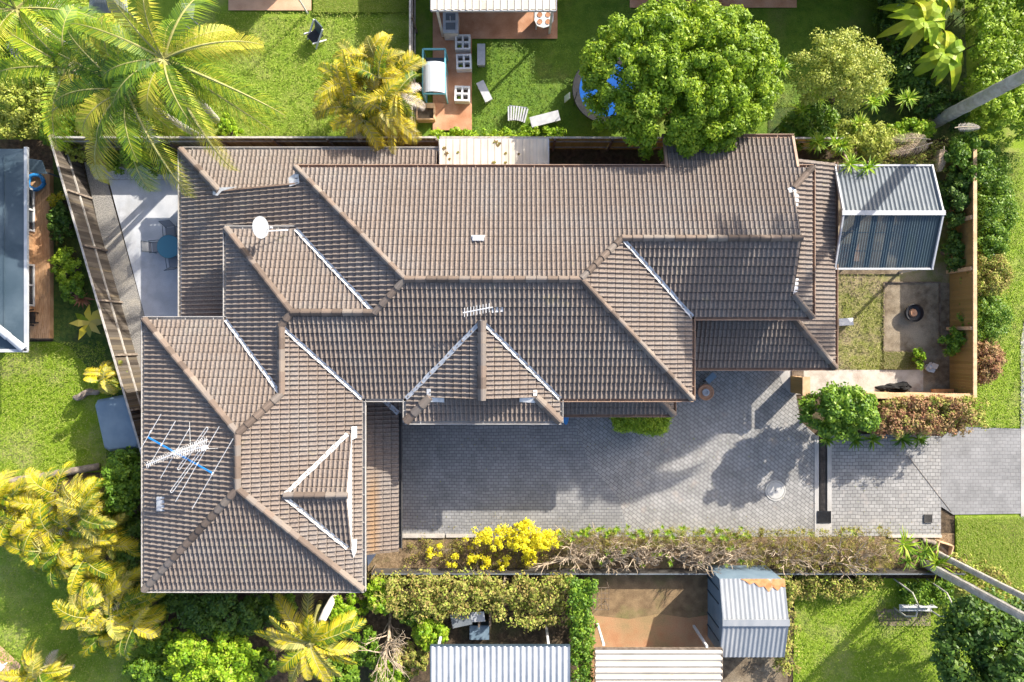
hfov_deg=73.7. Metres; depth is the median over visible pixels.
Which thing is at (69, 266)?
garden shrub
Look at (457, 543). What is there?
dry undergrowth
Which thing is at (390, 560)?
planting bed
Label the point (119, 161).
patio shrub
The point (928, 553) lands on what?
strap plant
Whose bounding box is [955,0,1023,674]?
lawn
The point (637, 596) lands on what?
worn ground
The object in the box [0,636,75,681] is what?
golden palm
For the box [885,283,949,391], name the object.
courtyard soil
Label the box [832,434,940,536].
driveway
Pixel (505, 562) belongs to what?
yellow sprig
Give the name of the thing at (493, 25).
terrace
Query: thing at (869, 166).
dragon tree
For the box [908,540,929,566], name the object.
strap plant
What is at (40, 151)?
ground
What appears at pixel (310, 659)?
star palm
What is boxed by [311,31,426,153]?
golden palm
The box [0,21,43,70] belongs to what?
undergrowth shrub
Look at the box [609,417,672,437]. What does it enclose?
box hedge
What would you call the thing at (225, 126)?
undergrowth shrub
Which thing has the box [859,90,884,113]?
dragon tree
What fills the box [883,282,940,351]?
bed edging
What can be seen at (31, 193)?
window
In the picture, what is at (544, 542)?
yellow shrub
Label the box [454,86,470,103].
cube planter
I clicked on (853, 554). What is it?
dry shrub
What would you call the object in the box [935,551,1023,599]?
street palm
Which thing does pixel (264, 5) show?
terrace
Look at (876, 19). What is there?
dark bush
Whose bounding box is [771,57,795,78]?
dragon tree
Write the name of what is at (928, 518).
yard grate
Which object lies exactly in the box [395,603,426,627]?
undergrowth shrub
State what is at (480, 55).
plank bench
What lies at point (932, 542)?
log
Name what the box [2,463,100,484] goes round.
retaining log
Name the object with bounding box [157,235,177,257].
garden table
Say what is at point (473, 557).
yellow sprig
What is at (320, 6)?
grass
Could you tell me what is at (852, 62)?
olive tree
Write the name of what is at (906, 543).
fan palm
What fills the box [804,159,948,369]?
courtyard lawn
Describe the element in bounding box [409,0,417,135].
boundary fence
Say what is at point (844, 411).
street shrub
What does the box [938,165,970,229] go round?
shrub
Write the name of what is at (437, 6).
patio roof
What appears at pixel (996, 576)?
garden shrub
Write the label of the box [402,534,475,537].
kerb
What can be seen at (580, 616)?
creeper hedge
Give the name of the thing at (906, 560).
strap plant
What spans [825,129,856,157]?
dragon tree
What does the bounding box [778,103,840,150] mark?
back shrub
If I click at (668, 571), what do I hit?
steel fence
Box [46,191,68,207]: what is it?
garden shrub
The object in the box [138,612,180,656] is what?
undergrowth shrub
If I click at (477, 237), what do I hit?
roof vent
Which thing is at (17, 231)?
blue roofed house
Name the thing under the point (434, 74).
swing
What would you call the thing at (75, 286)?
garden shrub
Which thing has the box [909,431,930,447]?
fan plant
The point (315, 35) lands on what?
folding chair
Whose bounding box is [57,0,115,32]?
undergrowth shrub
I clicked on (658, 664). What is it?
beige shelter
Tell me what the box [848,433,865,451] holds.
fan plant
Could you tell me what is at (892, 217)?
pergola
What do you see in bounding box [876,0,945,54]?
banana plant
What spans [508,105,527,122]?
slatted chair
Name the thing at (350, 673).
undergrowth shrub
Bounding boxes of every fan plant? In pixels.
[817,434,835,446]
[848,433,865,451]
[863,433,883,450]
[891,433,916,450]
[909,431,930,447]
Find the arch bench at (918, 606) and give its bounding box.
[893,578,951,616]
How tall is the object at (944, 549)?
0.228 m
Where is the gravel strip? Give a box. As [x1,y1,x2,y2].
[84,162,177,382]
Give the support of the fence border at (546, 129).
on the lawn at (424, 25)
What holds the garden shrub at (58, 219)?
on the ground cover at (64, 317)
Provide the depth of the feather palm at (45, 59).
25.50 m
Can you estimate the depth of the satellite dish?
26.31 m
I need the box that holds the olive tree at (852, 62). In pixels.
[785,26,896,117]
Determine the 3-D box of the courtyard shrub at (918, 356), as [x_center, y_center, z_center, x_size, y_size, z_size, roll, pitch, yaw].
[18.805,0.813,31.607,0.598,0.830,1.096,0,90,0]
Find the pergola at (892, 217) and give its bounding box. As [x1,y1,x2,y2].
[835,164,945,272]
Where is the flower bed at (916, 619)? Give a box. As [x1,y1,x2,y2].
[876,609,930,625]
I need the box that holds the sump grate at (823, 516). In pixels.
[817,511,830,522]
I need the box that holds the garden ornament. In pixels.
[924,362,938,372]
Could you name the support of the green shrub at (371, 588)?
on the yard soil at (499, 633)
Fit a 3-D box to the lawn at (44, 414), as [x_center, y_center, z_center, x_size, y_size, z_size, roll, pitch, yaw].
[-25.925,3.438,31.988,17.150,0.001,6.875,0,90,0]
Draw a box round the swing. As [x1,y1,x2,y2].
[422,48,447,103]
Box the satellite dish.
[252,216,287,238]
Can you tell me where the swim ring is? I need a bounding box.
[29,173,45,190]
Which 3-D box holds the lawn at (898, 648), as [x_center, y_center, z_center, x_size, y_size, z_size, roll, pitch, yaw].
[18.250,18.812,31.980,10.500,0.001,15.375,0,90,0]
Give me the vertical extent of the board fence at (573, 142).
1.821 m
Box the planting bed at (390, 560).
[368,533,953,570]
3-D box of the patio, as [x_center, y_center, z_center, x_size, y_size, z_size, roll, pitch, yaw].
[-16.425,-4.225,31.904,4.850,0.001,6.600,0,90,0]
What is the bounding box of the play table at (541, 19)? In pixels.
[534,12,552,29]
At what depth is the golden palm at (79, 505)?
29.06 m
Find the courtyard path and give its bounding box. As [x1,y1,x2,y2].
[804,370,922,393]
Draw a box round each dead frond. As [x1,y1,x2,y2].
[890,132,930,145]
[890,141,932,156]
[933,146,946,171]
[954,122,979,131]
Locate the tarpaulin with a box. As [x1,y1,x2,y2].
[875,381,911,392]
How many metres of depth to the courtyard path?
31.96 m
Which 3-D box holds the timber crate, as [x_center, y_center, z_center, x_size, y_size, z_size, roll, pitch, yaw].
[20.050,9.675,31.800,0.748,0.400,0.620,17,90,0]
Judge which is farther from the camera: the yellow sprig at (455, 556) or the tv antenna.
the yellow sprig at (455, 556)
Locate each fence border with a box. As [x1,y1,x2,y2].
[428,126,472,140]
[470,125,566,135]
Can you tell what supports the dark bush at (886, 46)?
on the garden bed at (888, 112)
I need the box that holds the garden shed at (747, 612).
[707,565,789,656]
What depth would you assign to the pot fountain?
31.59 m
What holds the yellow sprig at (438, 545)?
on the planting bed at (390, 560)
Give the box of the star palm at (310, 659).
[254,593,366,681]
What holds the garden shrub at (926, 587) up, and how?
on the lawn at (898, 648)
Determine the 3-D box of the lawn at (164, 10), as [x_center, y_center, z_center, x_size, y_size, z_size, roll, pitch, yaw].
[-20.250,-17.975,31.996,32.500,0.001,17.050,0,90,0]
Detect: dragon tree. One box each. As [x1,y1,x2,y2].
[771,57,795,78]
[788,100,813,124]
[801,84,830,108]
[803,131,828,154]
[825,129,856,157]
[838,149,862,174]
[847,111,868,133]
[856,154,880,176]
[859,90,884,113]
[875,78,895,102]
[894,87,920,114]
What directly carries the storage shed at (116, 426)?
on the ground cover at (64, 317)
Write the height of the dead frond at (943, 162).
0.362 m
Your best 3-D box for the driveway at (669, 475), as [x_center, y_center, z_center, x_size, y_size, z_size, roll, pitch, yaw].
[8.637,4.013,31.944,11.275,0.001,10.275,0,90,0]
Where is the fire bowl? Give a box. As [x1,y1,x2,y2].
[905,304,923,321]
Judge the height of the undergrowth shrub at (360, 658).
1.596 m
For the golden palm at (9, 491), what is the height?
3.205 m
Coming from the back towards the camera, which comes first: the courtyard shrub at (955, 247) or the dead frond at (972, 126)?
the courtyard shrub at (955, 247)
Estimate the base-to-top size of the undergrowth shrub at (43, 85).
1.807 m
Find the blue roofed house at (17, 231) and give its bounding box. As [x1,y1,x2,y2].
[0,147,34,351]
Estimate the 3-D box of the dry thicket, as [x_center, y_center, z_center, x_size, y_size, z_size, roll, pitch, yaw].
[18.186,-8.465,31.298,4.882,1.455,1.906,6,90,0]
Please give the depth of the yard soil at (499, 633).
31.92 m
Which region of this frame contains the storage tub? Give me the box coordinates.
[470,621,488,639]
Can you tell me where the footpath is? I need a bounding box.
[1021,326,1023,519]
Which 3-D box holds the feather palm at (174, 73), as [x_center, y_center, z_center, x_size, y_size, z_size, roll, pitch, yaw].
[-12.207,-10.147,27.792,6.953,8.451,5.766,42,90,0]
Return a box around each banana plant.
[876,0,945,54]
[904,0,957,13]
[913,29,964,91]
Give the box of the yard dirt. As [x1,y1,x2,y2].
[590,614,714,681]
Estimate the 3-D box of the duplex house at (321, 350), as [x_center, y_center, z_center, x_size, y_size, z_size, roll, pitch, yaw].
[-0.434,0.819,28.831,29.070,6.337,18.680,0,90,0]
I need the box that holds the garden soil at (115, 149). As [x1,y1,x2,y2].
[81,148,177,168]
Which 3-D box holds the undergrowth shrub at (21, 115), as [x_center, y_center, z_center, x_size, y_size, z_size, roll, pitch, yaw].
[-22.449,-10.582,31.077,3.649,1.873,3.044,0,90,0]
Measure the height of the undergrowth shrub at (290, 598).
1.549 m
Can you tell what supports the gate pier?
on the ground at (40, 151)
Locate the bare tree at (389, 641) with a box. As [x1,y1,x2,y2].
[347,613,409,681]
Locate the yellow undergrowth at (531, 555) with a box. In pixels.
[521,536,537,565]
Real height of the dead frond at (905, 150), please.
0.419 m
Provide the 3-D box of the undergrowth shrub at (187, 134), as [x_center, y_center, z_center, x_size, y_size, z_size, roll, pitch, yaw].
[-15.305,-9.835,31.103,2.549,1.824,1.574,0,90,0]
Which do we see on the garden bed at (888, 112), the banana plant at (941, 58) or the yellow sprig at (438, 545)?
the banana plant at (941, 58)
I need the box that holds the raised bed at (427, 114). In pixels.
[416,103,435,122]
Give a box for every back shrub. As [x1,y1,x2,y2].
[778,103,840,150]
[827,117,897,161]
[885,117,936,143]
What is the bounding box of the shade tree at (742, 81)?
[578,0,784,161]
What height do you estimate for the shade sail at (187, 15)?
2.850 m
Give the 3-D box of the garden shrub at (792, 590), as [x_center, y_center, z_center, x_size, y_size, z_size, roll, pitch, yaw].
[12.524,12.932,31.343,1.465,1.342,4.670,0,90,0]
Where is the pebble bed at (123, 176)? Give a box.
[90,159,177,178]
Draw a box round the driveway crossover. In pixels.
[941,427,1020,514]
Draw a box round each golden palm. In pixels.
[0,467,42,547]
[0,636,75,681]
[2,460,139,594]
[52,552,167,660]
[83,359,127,394]
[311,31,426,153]
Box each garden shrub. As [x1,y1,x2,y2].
[45,200,73,246]
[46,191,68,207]
[47,245,84,286]
[58,277,85,303]
[771,574,802,677]
[792,566,883,603]
[895,576,954,608]
[946,552,1023,613]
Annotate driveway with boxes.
[402,413,628,536]
[576,371,815,536]
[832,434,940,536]
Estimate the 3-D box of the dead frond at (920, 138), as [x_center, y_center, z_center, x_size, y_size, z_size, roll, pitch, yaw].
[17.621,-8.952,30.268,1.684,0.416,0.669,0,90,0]
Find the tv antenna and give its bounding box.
[140,414,232,508]
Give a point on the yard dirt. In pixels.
(659, 630)
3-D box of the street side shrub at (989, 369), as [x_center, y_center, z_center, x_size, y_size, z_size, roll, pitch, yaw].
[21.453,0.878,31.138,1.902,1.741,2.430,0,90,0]
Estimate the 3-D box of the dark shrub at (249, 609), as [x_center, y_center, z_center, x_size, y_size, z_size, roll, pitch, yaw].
[-12.748,12.261,30.857,4.564,2.312,2.383,0,90,0]
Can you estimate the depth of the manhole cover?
31.91 m
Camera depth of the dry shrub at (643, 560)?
31.07 m
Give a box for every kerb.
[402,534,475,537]
[888,535,941,537]
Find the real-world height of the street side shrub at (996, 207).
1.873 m
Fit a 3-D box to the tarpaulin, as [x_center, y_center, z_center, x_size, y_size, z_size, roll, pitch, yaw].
[17.847,2.230,31.603,1.836,0.754,0.698,0,90,0]
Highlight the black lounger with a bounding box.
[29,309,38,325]
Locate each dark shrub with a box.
[95,445,140,517]
[110,511,140,588]
[176,593,276,639]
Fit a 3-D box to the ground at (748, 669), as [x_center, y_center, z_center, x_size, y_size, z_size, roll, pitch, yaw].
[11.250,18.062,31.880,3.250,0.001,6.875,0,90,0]
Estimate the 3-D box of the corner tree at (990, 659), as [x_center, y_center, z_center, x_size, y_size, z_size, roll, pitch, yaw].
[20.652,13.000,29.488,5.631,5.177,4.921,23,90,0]
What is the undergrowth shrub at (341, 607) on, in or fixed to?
on the ground at (40, 151)
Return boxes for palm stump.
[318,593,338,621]
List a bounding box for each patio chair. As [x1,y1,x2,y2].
[141,240,157,253]
[159,220,177,236]
[164,256,177,270]
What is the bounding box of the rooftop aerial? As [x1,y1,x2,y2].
[463,306,502,316]
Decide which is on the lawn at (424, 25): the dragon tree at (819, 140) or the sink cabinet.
the sink cabinet
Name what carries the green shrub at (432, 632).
on the yard soil at (499, 633)
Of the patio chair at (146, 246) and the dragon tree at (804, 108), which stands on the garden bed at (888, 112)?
the dragon tree at (804, 108)
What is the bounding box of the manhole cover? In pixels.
[765,480,785,500]
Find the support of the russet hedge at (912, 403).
on the ground at (40, 151)
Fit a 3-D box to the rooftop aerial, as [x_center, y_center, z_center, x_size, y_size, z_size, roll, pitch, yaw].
[-1.067,-1.220,26.085,1.591,0.810,0.406,-9,90,0]
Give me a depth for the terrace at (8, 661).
31.88 m
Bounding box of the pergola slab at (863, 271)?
[838,195,902,273]
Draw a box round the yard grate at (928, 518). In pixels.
[924,514,932,522]
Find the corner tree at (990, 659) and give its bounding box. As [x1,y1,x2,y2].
[928,586,1023,681]
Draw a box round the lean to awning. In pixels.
[29,159,59,177]
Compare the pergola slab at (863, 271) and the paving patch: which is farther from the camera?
the paving patch
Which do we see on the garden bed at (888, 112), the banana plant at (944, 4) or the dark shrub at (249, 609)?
the banana plant at (944, 4)
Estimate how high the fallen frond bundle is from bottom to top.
0.426 m
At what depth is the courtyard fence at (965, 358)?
30.70 m
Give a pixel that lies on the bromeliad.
(84, 300)
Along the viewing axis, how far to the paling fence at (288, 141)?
30.66 m
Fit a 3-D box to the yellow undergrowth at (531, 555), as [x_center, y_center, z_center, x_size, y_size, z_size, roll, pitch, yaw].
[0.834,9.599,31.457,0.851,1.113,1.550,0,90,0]
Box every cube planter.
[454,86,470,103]
[455,34,470,52]
[456,54,471,72]
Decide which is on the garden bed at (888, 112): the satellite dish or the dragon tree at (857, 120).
the dragon tree at (857, 120)
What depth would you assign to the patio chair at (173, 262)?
31.55 m
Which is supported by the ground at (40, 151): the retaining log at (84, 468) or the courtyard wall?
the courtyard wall
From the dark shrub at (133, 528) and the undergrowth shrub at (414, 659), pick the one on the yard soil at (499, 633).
the undergrowth shrub at (414, 659)
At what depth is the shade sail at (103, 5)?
29.49 m
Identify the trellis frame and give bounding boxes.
[591,579,608,609]
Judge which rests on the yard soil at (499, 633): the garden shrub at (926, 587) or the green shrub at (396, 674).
the green shrub at (396, 674)
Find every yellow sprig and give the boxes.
[426,543,452,558]
[445,553,472,578]
[466,545,480,571]
[479,553,490,572]
[497,555,511,587]
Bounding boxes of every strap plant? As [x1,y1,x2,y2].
[897,551,917,570]
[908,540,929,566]
[916,539,939,560]
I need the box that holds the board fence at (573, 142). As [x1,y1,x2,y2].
[439,136,842,151]
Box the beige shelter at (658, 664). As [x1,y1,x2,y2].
[594,623,722,681]
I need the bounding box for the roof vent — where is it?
[471,235,484,240]
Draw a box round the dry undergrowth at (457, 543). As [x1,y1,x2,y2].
[403,536,563,569]
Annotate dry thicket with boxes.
[856,132,958,175]
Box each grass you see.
[0,0,1023,681]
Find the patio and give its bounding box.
[109,180,177,315]
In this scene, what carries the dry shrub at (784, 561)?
on the planting bed at (390, 560)
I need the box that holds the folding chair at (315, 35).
[304,19,326,48]
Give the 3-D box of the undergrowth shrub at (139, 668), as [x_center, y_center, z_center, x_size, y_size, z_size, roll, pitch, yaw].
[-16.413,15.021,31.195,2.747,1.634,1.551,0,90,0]
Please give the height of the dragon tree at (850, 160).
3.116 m
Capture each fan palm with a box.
[890,525,920,560]
[919,545,956,581]
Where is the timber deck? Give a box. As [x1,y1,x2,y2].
[29,169,53,338]
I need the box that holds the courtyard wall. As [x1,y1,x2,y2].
[863,389,972,397]
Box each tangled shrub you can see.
[367,564,456,627]
[447,566,575,633]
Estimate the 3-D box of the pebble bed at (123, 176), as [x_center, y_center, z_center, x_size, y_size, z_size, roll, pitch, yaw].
[-17.587,-8.025,31.908,4.425,0.001,0.950,0,90,0]
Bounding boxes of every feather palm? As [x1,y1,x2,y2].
[0,0,113,77]
[0,4,138,151]
[43,13,222,197]
[69,0,288,170]
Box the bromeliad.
[73,293,95,309]
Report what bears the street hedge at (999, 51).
on the lawn at (971, 65)
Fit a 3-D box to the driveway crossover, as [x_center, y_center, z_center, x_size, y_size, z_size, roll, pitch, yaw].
[21.938,6.062,31.936,3.725,0.001,4.125,0,90,0]
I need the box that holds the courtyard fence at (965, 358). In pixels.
[946,149,976,397]
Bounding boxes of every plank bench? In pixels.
[476,80,491,102]
[477,44,484,66]
[529,110,559,127]
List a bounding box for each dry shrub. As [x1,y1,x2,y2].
[528,523,629,574]
[589,524,666,574]
[647,523,721,577]
[690,524,766,575]
[743,526,814,575]
[791,525,874,580]
[840,524,905,572]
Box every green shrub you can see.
[363,577,395,615]
[368,657,410,681]
[411,617,449,652]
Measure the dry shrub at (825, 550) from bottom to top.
2.377 m
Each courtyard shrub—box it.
[912,347,926,369]
[937,325,966,356]
[940,227,965,272]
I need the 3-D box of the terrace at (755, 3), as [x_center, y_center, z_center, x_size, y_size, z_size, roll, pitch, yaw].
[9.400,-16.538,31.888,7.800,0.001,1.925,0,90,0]
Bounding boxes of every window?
[29,187,34,231]
[29,264,34,305]
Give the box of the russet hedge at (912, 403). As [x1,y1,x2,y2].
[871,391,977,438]
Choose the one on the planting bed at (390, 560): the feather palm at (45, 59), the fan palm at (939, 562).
the fan palm at (939, 562)
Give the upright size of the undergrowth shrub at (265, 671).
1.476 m
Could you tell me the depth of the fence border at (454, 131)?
31.64 m
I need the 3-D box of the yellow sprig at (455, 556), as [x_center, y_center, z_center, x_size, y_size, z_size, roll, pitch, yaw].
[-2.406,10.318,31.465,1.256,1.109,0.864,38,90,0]
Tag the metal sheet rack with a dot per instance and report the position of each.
(473, 617)
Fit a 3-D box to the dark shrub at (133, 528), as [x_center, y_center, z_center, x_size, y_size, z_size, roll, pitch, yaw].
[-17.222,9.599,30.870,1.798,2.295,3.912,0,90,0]
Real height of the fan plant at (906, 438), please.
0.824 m
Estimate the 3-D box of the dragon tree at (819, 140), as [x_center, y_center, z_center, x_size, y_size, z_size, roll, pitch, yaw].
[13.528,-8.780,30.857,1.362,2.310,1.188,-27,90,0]
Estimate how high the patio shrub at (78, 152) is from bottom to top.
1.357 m
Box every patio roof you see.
[430,0,556,36]
[439,138,548,163]
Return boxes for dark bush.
[871,0,904,25]
[877,40,916,78]
[879,0,928,77]
[888,66,938,104]
[913,83,952,120]
[939,90,970,133]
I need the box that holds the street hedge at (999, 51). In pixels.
[945,0,1023,148]
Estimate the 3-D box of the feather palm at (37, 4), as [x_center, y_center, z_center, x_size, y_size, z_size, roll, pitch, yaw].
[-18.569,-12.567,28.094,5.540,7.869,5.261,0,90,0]
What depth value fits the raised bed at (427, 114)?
31.65 m
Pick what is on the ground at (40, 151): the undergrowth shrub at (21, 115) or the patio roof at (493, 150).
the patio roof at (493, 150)
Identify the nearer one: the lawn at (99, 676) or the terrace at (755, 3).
the terrace at (755, 3)
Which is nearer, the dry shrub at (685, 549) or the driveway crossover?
the dry shrub at (685, 549)
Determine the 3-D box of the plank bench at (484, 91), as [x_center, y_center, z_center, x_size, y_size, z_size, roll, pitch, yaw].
[-1.275,-11.550,31.775,0.360,0.450,0.980,-26,90,0]
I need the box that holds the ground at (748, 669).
[723,657,787,681]
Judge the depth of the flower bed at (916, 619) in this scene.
31.87 m
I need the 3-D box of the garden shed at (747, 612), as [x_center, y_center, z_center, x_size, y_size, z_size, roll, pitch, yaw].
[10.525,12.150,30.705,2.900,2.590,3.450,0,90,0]
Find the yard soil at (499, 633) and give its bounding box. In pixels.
[368,572,589,681]
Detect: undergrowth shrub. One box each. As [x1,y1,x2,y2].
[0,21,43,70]
[0,76,53,140]
[4,56,69,99]
[37,107,90,145]
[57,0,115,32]
[108,499,140,523]
[121,653,183,681]
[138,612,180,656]
[146,108,203,135]
[156,593,201,613]
[214,112,244,135]
[237,646,278,681]
[261,593,297,620]
[323,658,359,681]
[328,593,368,633]
[349,625,381,669]
[392,639,428,678]
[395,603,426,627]
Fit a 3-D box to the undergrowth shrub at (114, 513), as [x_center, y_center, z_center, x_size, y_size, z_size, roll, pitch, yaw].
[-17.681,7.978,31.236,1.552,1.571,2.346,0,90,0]
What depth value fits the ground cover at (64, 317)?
31.97 m
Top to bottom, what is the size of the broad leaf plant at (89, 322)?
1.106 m
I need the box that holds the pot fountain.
[698,384,713,400]
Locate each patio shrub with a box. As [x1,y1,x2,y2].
[64,144,87,162]
[104,148,135,174]
[142,144,177,177]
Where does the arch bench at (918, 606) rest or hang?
on the lawn at (898, 648)
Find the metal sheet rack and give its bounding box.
[450,609,490,627]
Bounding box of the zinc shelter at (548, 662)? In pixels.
[430,624,569,681]
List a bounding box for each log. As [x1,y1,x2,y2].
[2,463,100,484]
[921,538,936,544]
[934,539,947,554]
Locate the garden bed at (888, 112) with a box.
[768,0,967,138]
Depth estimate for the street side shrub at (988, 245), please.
30.67 m
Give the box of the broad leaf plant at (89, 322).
[69,305,101,339]
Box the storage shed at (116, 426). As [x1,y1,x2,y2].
[95,395,140,450]
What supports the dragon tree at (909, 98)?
on the garden bed at (888, 112)
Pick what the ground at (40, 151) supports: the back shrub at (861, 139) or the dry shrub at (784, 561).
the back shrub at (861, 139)
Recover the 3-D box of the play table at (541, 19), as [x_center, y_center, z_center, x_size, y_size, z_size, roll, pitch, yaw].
[1.462,-14.738,31.628,0.875,0.745,0.775,0,90,0]
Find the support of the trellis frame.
on the yard dirt
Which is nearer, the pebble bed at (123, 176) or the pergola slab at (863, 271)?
the pergola slab at (863, 271)
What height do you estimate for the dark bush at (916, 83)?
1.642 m
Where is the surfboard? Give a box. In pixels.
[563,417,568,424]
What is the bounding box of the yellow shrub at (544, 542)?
[462,517,559,556]
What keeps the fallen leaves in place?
on the driveway at (669, 475)
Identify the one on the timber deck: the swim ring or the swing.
the swim ring
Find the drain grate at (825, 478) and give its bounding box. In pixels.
[814,435,831,536]
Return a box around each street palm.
[921,559,1023,621]
[928,39,1023,127]
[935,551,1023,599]
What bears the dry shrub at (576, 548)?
on the planting bed at (390, 560)
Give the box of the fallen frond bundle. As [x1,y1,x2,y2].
[72,388,99,400]
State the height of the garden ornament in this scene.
0.529 m
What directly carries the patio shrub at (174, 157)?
on the pebble bed at (123, 176)
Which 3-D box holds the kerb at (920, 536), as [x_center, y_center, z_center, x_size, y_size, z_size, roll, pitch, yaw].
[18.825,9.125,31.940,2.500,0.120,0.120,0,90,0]
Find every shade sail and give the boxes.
[88,0,149,31]
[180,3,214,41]
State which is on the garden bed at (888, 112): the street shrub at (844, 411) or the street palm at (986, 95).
the street palm at (986, 95)
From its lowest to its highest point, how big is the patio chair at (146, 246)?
0.993 m
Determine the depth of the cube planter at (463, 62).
31.52 m
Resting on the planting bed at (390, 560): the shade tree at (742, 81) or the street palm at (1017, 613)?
the street palm at (1017, 613)
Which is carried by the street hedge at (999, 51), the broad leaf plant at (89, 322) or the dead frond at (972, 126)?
the dead frond at (972, 126)
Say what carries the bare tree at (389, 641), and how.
on the yard soil at (499, 633)
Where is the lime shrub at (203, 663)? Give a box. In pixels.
[161,628,263,681]
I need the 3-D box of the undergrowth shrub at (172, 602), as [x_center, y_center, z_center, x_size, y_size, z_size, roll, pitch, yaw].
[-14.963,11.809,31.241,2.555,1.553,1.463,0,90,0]
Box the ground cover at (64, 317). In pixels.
[53,155,140,464]
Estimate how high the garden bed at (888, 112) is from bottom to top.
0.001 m
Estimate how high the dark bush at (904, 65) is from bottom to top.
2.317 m
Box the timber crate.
[933,540,953,555]
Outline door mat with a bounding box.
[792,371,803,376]
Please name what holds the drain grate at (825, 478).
on the driveway at (669, 475)
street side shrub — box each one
[955,292,1015,345]
[959,251,1016,299]
[965,336,1007,385]
[977,139,1018,202]
[977,181,1019,237]
[977,215,1010,264]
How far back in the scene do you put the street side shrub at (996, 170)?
30.59 m
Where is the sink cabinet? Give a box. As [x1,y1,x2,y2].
[443,12,458,39]
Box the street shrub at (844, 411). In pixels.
[795,380,881,443]
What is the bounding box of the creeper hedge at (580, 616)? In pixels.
[564,570,599,681]
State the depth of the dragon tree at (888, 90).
30.38 m
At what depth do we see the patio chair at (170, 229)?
31.51 m
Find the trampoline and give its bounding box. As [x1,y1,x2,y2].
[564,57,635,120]
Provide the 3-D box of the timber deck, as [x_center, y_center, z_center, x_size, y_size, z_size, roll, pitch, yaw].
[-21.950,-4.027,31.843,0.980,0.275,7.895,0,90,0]
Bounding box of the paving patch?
[779,371,792,393]
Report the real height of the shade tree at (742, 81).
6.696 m
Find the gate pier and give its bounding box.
[790,376,809,395]
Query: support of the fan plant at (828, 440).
on the ground at (40, 151)
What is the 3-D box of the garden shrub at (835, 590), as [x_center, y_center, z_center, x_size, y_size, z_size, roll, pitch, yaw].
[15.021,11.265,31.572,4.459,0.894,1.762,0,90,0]
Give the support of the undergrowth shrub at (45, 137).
on the lawn at (164, 10)
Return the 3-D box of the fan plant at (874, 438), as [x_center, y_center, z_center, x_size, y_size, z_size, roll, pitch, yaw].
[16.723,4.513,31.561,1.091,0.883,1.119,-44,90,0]
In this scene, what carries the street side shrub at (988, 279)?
on the lawn at (971, 65)
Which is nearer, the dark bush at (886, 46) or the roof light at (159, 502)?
the roof light at (159, 502)
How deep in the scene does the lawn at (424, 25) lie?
31.99 m
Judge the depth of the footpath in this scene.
31.93 m
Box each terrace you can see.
[0,646,20,681]
[228,0,310,9]
[433,11,556,129]
[630,0,796,7]
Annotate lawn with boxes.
[0,0,408,138]
[0,341,105,475]
[0,531,217,681]
[416,0,877,138]
[793,578,954,681]
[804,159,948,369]
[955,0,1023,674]
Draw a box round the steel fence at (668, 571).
[372,568,965,575]
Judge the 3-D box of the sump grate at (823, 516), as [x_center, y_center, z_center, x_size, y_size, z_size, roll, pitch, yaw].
[14.588,8.225,31.903,0.640,0.040,0.560,0,90,0]
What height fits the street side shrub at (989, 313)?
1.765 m
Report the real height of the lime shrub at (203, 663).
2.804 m
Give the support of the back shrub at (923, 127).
on the garden bed at (888, 112)
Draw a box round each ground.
[0,139,954,681]
[590,575,707,618]
[723,657,787,681]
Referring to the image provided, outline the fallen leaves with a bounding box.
[405,427,939,535]
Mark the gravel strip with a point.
(113, 241)
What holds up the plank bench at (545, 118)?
on the lawn at (424, 25)
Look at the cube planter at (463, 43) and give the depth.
31.54 m
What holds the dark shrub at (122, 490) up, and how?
on the ground at (40, 151)
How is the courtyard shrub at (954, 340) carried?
on the courtyard soil at (903, 332)
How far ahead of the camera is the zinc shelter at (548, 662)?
29.55 m
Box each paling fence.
[48,134,140,453]
[52,136,438,148]
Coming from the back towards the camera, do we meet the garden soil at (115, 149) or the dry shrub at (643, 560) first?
the garden soil at (115, 149)
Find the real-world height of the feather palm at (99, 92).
7.675 m
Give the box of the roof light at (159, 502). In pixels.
[156,497,163,510]
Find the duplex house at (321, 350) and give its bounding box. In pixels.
[141,134,838,592]
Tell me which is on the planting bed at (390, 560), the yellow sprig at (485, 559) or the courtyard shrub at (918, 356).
the yellow sprig at (485, 559)

